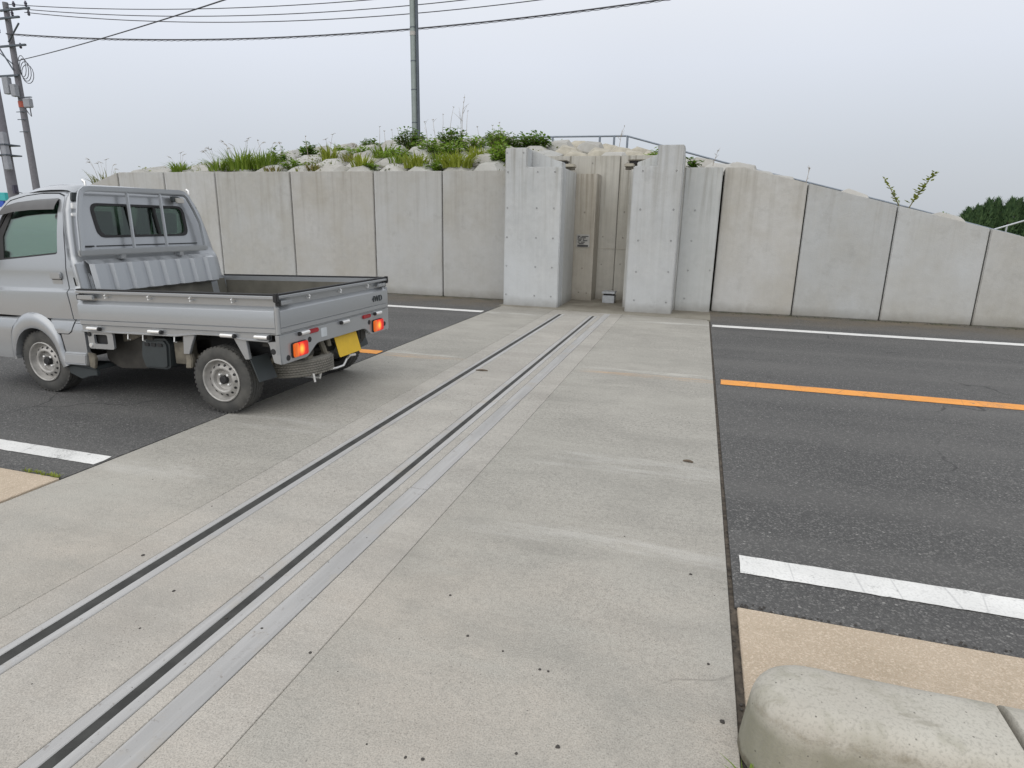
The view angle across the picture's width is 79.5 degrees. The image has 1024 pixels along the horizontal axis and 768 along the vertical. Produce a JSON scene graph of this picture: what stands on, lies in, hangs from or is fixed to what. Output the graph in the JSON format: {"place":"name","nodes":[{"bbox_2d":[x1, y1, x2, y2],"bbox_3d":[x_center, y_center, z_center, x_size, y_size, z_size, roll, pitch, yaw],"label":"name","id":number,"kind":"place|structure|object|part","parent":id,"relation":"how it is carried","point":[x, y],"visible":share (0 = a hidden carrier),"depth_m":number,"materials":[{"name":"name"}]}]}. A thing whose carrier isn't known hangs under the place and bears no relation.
{"place":"outdoors","nodes":[
{"label":"outdoors","id":0,"kind":"place"},
{"bbox_2d":[0,299,745,767],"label":"crossing slab","id":1,"kind":"structure","parent":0,"point":[538,493],"depth_m":2.68,"materials":[{"name":"concrete"}]},
{"bbox_2d":[12,312,1019,767],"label":"grit","id":2,"kind":"object","parent":1,"relation":"on","point":[690,574],"visible":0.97,"depth_m":2.39,"materials":[{"name":"grey gravel"}]},
{"bbox_2d":[503,148,575,307],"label":"gate pillar","id":3,"kind":"structure","parent":1,"relation":"on","point":[540,191],"depth_m":11.13,"materials":[{"name":"concrete"}]},
{"bbox_2d":[558,160,575,169],"bbox_3d":[0.981,-4.198,11.892,0.510,0.220,0.310,5,15,16],"label":"guide bracket","id":4,"kind":"object","parent":3,"relation":"on","point":[570,166],"visible":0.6,"depth_m":11.74,"materials":[{"name":"metal"}]},
{"bbox_2d":[571,174,601,300],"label":"niche column","id":5,"kind":"structure","parent":1,"relation":"on","point":[586,220],"depth_m":12.18,"materials":[{"name":"concrete"}]},
{"bbox_2d":[602,290,616,302],"bbox_3d":[1.925,-1.730,12.189,0.250,0.220,0.290,5,15,16],"label":"steel stopper","id":6,"kind":"object","parent":1,"relation":"on","point":[608,296],"visible":1,"depth_m":12.07,"materials":[{"name":"white metal"}]},
{"bbox_2d":[622,145,685,313],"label":"gate pillar","id":7,"kind":"structure","parent":1,"relation":"on","point":[657,183],"depth_m":10.53,"materials":[{"name":"concrete"}]},
{"bbox_2d":[624,159,644,169],"bbox_3d":[2.327,-4.071,11.508,0.420,0.220,0.310,5,15,16],"label":"guide bracket","id":8,"kind":"object","parent":7,"relation":"on","point":[631,164],"visible":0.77,"depth_m":11.39,"materials":[{"name":"metal"}]},
{"bbox_2d":[674,167,722,311],"bbox_3d":[3.347,-2.555,11.088,0.620,2.518,0.485,5,15,16],"label":"wall section","id":9,"kind":"object","parent":1,"relation":"on","point":[700,217],"depth_m":10.85,"materials":[{"name":"concrete"}]},
{"bbox_2d":[718,751,751,767],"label":"grass tuft","id":10,"kind":"object","parent":1,"relation":"on","point":[734,766],"visible":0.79,"depth_m":1.74,"materials":[{"name":"green plant"}]},
{"bbox_2d":[0,293,1023,657],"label":"road","id":11,"kind":"structure","parent":0,"point":[872,475],"depth_m":4.30,"materials":[{"name":"grey asphalt"}]},
{"bbox_2d":[22,468,62,477],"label":"grass tuft","id":12,"kind":"object","parent":11,"relation":"on","point":[42,473],"visible":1,"depth_m":3.64,"materials":[{"name":"green plant"}]},
{"bbox_2d":[0,179,388,412],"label":"pickup truck","id":13,"kind":"object","parent":11,"relation":"on","point":[127,277],"visible":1,"depth_m":5.10,"materials":[{"name":"silver metal"}]},
{"bbox_3d":[-4.089,-1.026,5.191,1.088,1.117,0.234,5,15,16],"label":"door","id":14,"kind":"part","parent":13,"relation":"part of","materials":[{"name":"silver metal"}]},
{"bbox_2d":[91,171,504,299],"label":"retaining wall","id":15,"kind":"structure","parent":11,"relation":"on","point":[435,233],"depth_m":12.86,"materials":[{"name":"concrete"}]},
{"bbox_2d":[710,167,1023,327],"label":"retaining wall","id":16,"kind":"structure","parent":11,"relation":"on","point":[788,246],"depth_m":10.38,"materials":[{"name":"concrete"}]},
{"bbox_2d":[0,468,1023,709],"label":"pavement","id":17,"kind":"structure","parent":0,"point":[767,641],"depth_m":2.21,"materials":[{"name":"beige concrete"}]},
{"bbox_2d":[737,665,1023,767],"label":"kerb block","id":18,"kind":"structure","parent":17,"relation":"on","point":[796,716],"depth_m":1.64,"materials":[{"name":"concrete"}]},
{"bbox_2d":[997,705,1023,749],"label":"kerb block","id":19,"kind":"structure","parent":17,"relation":"on","point":[1014,718],"depth_m":1.64,"materials":[{"name":"concrete"}]},
{"bbox_2d":[0,0,1023,216],"label":"sky","id":20,"kind":"structure","parent":0,"point":[858,93],"materials":[{"name":"white"}]},
{"bbox_2d":[131,137,964,268],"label":"embankment","id":21,"kind":"structure","parent":0,"point":[574,148],"depth_m":13.78,"materials":[{"name":"soil"}]},
{"bbox_2d":[82,158,117,183],"bbox_3d":[-9.968,-5.151,15.063,1.254,0.690,1.183,-4,16,-20],"label":"grass tuft","id":22,"kind":"object","parent":21,"relation":"on","point":[94,179],"visible":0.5,"depth_m":14.88,"materials":[{"name":"green plant"}]},
{"bbox_2d":[164,152,191,171],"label":"grass tuft","id":23,"kind":"object","parent":21,"relation":"on","point":[180,167],"visible":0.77,"depth_m":14.23,"materials":[{"name":"green plant"}]},
{"bbox_2d":[198,147,230,170],"bbox_3d":[-6.750,-5.134,14.066,1.105,0.542,0.934,-5,16,-21],"label":"grass tuft","id":24,"kind":"object","parent":21,"relation":"on","point":[215,166],"visible":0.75,"depth_m":13.96,"materials":[{"name":"green plant"}]},
{"bbox_2d":[210,137,265,170],"bbox_3d":[-6.131,-5.205,14.018,1.723,0.707,1.582,5,15,16],"label":"grass tuft","id":25,"kind":"object","parent":21,"relation":"on","point":[242,164],"visible":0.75,"depth_m":13.74,"materials":[{"name":"green plant"}]},
{"bbox_2d":[241,142,282,169],"bbox_3d":[-5.636,-5.192,13.942,1.327,0.656,1.417,5,15,16],"label":"grass tuft","id":26,"kind":"object","parent":21,"relation":"on","point":[262,163],"visible":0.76,"depth_m":13.75,"materials":[{"name":"green plant"}]},
{"bbox_2d":[260,165,284,171],"bbox_3d":[-5.273,-4.795,13.677,0.583,0.168,0.613,5,15,16],"label":"rock","id":27,"kind":"object","parent":21,"relation":"on","point":[272,169],"visible":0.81,"depth_m":13.53,"materials":[{"name":"grey stone"}]},
{"bbox_2d":[266,145,291,162],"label":"leafy weed","id":28,"kind":"object","parent":21,"relation":"on","point":[283,157],"visible":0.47,"depth_m":14.42,"materials":[{"name":"green plant"}]},
{"bbox_2d":[280,157,309,169],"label":"leafy weed","id":29,"kind":"object","parent":21,"relation":"on","point":[293,164],"visible":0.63,"depth_m":13.75,"materials":[{"name":"green plant"}]},
{"bbox_2d":[298,141,320,156],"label":"leafy weed","id":30,"kind":"object","parent":21,"relation":"on","point":[310,149],"visible":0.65,"depth_m":15.15,"materials":[{"name":"green plant"}]},
{"bbox_2d":[305,163,322,170],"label":"grass tuft","id":31,"kind":"object","parent":21,"relation":"on","point":[314,167],"visible":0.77,"depth_m":13.35,"materials":[{"name":"green plant"}]},
{"bbox_2d":[315,133,340,160],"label":"grass tuft","id":32,"kind":"object","parent":21,"relation":"on","point":[328,155],"visible":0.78,"depth_m":14.15,"materials":[{"name":"green plant"}]},
{"bbox_2d":[331,144,354,150],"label":"leafy weed","id":33,"kind":"object","parent":21,"relation":"on","point":[341,148],"visible":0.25,"depth_m":15.16,"materials":[{"name":"green plant"}]},
{"bbox_2d":[138,135,561,171],"bbox_3d":[-4.236,-5.573,15.214,10.939,1.479,4.730,5,15,16],"label":"ground cover","id":34,"kind":"object","parent":21,"relation":"on","point":[312,162],"visible":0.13,"depth_m":14.20,"materials":[{"name":"green plant"}]},
{"bbox_2d":[340,153,363,161],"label":"grass tuft","id":35,"kind":"object","parent":21,"relation":"on","point":[348,159],"visible":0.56,"depth_m":14.00,"materials":[{"name":"green plant"}]},
{"bbox_2d":[346,145,368,154],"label":"leafy weed","id":36,"kind":"object","parent":21,"relation":"on","point":[357,150],"visible":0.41,"depth_m":14.73,"materials":[{"name":"green plant"}]},
{"bbox_2d":[346,144,383,167],"bbox_3d":[-3.203,-4.904,13.224,0.897,0.548,0.992,5,15,16],"label":"grass tuft","id":37,"kind":"object","parent":21,"relation":"on","point":[358,160],"visible":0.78,"depth_m":13.10,"materials":[{"name":"green plant"}]},
{"bbox_2d":[363,163,380,170],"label":"leafy weed","id":38,"kind":"object","parent":21,"relation":"on","point":[371,165],"visible":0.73,"depth_m":13.09,"materials":[{"name":"green plant"}]},
{"bbox_2d":[360,136,384,146],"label":"leafy weed","id":39,"kind":"object","parent":21,"relation":"on","point":[369,141],"visible":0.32,"depth_m":15.62,"materials":[{"name":"green plant"}]},
{"bbox_2d":[368,142,397,158],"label":"grass tuft","id":40,"kind":"object","parent":21,"relation":"on","point":[376,151],"visible":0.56,"depth_m":14.13,"materials":[{"name":"green plant"}]},
{"bbox_2d":[379,145,412,158],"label":"leafy weed","id":41,"kind":"object","parent":21,"relation":"on","point":[397,152],"visible":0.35,"depth_m":13.80,"materials":[{"name":"green plant"}]},
{"bbox_2d":[383,150,417,163],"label":"grass tuft","id":42,"kind":"object","parent":21,"relation":"on","point":[397,159],"visible":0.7,"depth_m":13.37,"materials":[{"name":"green plant"}]},
{"bbox_2d":[391,126,425,147],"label":"leafy weed","id":43,"kind":"object","parent":21,"relation":"on","point":[407,141],"visible":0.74,"depth_m":15.39,"materials":[{"name":"green plant"}]},
{"bbox_2d":[393,151,437,168],"bbox_3d":[-1.977,-4.718,12.899,0.976,0.389,1.013,5,15,16],"label":"grass tuft","id":44,"kind":"object","parent":21,"relation":"on","point":[418,161],"visible":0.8,"depth_m":12.71,"materials":[{"name":"green plant"}]},
{"bbox_2d":[409,0,424,139],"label":"utility pole","id":45,"kind":"object","parent":21,"relation":"on","point":[414,61],"visible":0.74,"depth_m":16.84,"materials":[{"name":"grey paint"}]},
{"bbox_2d":[411,135,444,155],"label":"leafy weed","id":46,"kind":"object","parent":21,"relation":"on","point":[432,147],"visible":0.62,"depth_m":14.12,"materials":[{"name":"green plant"}]},
{"bbox_2d":[422,162,442,170],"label":"leafy weed","id":47,"kind":"object","parent":21,"relation":"on","point":[436,167],"visible":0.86,"depth_m":12.64,"materials":[{"name":"green plant"}]},
{"bbox_2d":[426,151,452,163],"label":"grass tuft","id":48,"kind":"object","parent":21,"relation":"on","point":[435,160],"visible":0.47,"depth_m":13.11,"materials":[{"name":"green plant"}]},
{"bbox_2d":[435,139,466,154],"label":"leafy weed","id":49,"kind":"object","parent":21,"relation":"on","point":[450,148],"visible":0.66,"depth_m":13.85,"materials":[{"name":"green plant"}]},
{"bbox_2d":[436,127,466,144],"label":"leafy weed","id":50,"kind":"object","parent":21,"relation":"on","point":[450,136],"visible":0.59,"depth_m":14.97,"materials":[{"name":"green plant"}]},
{"bbox_2d":[431,148,480,168],"bbox_3d":[-1.100,-4.628,12.567,1.338,0.423,1.241,-3,15,-15],"label":"grass tuft","id":51,"kind":"object","parent":21,"relation":"on","point":[457,160],"visible":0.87,"depth_m":12.43,"materials":[{"name":"green plant"}]},
{"bbox_2d":[457,135,488,151],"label":"leafy weed","id":52,"kind":"object","parent":21,"relation":"on","point":[473,142],"visible":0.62,"depth_m":14.36,"materials":[{"name":"green plant"}]},
{"bbox_2d":[463,143,492,158],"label":"grass tuft","id":53,"kind":"object","parent":21,"relation":"on","point":[476,151],"visible":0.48,"depth_m":13.11,"materials":[{"name":"green plant"}]},
{"bbox_2d":[482,131,509,145],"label":"leafy weed","id":54,"kind":"object","parent":21,"relation":"on","point":[489,133],"visible":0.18,"depth_m":14.83,"materials":[{"name":"green plant"}]},
{"bbox_2d":[486,125,506,149],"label":"leafy weed","id":55,"kind":"object","parent":21,"relation":"on","point":[500,139],"visible":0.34,"depth_m":13.72,"materials":[{"name":"green plant"}]},
{"bbox_2d":[487,142,510,162],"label":"leafy weed","id":56,"kind":"object","parent":21,"relation":"on","point":[500,154],"visible":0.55,"depth_m":12.35,"materials":[{"name":"green plant"}]},
{"bbox_2d":[488,140,510,151],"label":"leafy weed","id":57,"kind":"object","parent":21,"relation":"on","point":[495,146],"visible":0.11,"depth_m":13.10,"materials":[{"name":"green plant"}]},
{"bbox_2d":[504,132,525,147],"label":"leafy weed","id":58,"kind":"object","parent":21,"relation":"on","point":[513,143],"visible":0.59,"depth_m":14.64,"materials":[{"name":"green plant"}]},
{"bbox_2d":[518,130,551,147],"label":"leafy weed","id":59,"kind":"object","parent":21,"relation":"on","point":[526,142],"visible":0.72,"depth_m":14.28,"materials":[{"name":"green plant"}]},
{"bbox_2d":[483,135,625,144],"bbox_3d":[1.024,-6.275,16.395,3.978,0.657,0.056,5,15,16],"label":"railing","id":60,"kind":"object","parent":21,"relation":"on","point":[599,136],"visible":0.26,"depth_m":16.02,"materials":[{"name":"grey metal"}]},
{"bbox_2d":[643,147,657,154],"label":"leafy weed","id":61,"kind":"object","parent":21,"relation":"on","point":[656,152],"visible":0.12,"depth_m":12.88,"materials":[{"name":"green plant"}]},
{"bbox_2d":[686,156,703,166],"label":"leafy weed","id":62,"kind":"object","parent":21,"relation":"on","point":[693,163],"visible":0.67,"depth_m":11.82,"materials":[{"name":"green plant"}]},
{"bbox_2d":[626,135,1019,235],"bbox_3d":[7.205,-4.387,14.968,8.974,3.290,0.056,5,15,16],"label":"railing","id":63,"kind":"object","parent":21,"relation":"on","point":[628,137],"visible":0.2,"depth_m":14.84,"materials":[{"name":"grey metal"}]},
{"bbox_2d":[882,170,938,207],"bbox_3d":[6.742,-3.239,10.501,0.852,0.773,0.217,5,15,16],"label":"sapling","id":64,"kind":"object","parent":21,"relation":"on","point":[915,196],"visible":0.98,"depth_m":10.45,"materials":[{"name":"green plant"}]},
{"bbox_2d":[994,220,1023,231],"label":"railing","id":65,"kind":"object","parent":21,"relation":"on","point":[1006,226],"visible":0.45,"depth_m":20.47,"materials":[{"name":"metal"}]},
{"bbox_2d":[709,269,713,309],"bbox_3d":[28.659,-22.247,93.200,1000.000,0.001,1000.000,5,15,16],"label":"ground","id":66,"kind":"structure","parent":0,"point":[711,289],"depth_m":15.75,"materials":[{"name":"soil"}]},
{"bbox_2d":[0,192,8,206],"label":"roadside sign","id":67,"kind":"object","parent":66,"relation":"on","point":[4,198],"visible":0.42,"depth_m":39.23,"materials":[{"name":"teal metal"}]},
{"bbox_2d":[0,90,21,197],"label":"utility pole","id":68,"kind":"object","parent":66,"relation":"on","point":[6,155],"visible":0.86,"depth_m":18.98,"materials":[{"name":"concrete"}]},
{"bbox_2d":[0,1,39,189],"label":"utility pole","id":69,"kind":"object","parent":66,"relation":"on","point":[15,90],"visible":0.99,"depth_m":31.67,"materials":[{"name":"concrete"}]},
{"bbox_2d":[19,0,224,60],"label":"overhead cable","id":70,"kind":"object","parent":69,"relation":"attached to","point":[131,29],"visible":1,"depth_m":20.81,"materials":[{"name":"black rubber"}]},
{"bbox_2d":[7,0,366,9],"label":"overhead cable","id":71,"kind":"object","parent":69,"relation":"attached to","point":[195,8],"visible":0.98,"depth_m":27.84,"materials":[{"name":"black rubber"}]},
{"bbox_2d":[5,0,463,16],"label":"overhead cable","id":72,"kind":"object","parent":69,"relation":"attached to","point":[241,15],"visible":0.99,"depth_m":27.23,"materials":[{"name":"black rubber"}]},
{"bbox_2d":[24,0,538,22],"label":"overhead cable","id":73,"kind":"object","parent":69,"relation":"attached to","point":[291,20],"visible":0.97,"depth_m":26.64,"materials":[{"name":"black rubber"}]},
{"bbox_2d":[6,0,669,40],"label":"overhead cable","id":74,"kind":"object","parent":69,"relation":"attached to","point":[420,28],"visible":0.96,"depth_m":25.80,"materials":[{"name":"black rubber"}]},
{"bbox_2d":[548,155,685,299],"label":"niche wall","id":75,"kind":"structure","parent":66,"relation":"on","point":[614,201],"depth_m":12.26,"materials":[{"name":"concrete"}]},
{"bbox_2d":[958,206,978,222],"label":"conifer tree","id":76,"kind":"object","parent":66,"relation":"on","point":[968,214],"visible":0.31,"depth_m":57.38,"materials":[{"name":"green plant"}]},
{"bbox_2d":[970,202,988,226],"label":"conifer tree","id":77,"kind":"object","parent":66,"relation":"on","point":[981,218],"visible":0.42,"depth_m":57.18,"materials":[{"name":"green plant"}]},
{"bbox_2d":[980,197,998,228],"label":"conifer tree","id":78,"kind":"object","parent":66,"relation":"on","point":[989,204],"visible":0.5,"depth_m":57.15,"materials":[{"name":"green plant"}]},
{"bbox_2d":[986,195,1006,229],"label":"conifer tree","id":79,"kind":"object","parent":66,"relation":"on","point":[999,203],"visible":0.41,"depth_m":57.12,"materials":[{"name":"green plant"}]},
{"bbox_2d":[994,196,1021,234],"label":"conifer tree","id":80,"kind":"object","parent":66,"relation":"on","point":[1008,209],"visible":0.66,"depth_m":56.30,"materials":[{"name":"green plant"}]},
{"bbox_2d":[1003,196,1023,234],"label":"conifer tree","id":81,"kind":"object","parent":66,"relation":"on","point":[1021,201],"visible":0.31,"depth_m":56.59,"materials":[{"name":"green plant"}]},
{"bbox_2d":[1012,205,1023,236],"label":"conifer tree","id":82,"kind":"object","parent":66,"relation":"on","point":[1019,232],"visible":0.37,"depth_m":56.37,"materials":[{"name":"green plant"}]}
]}

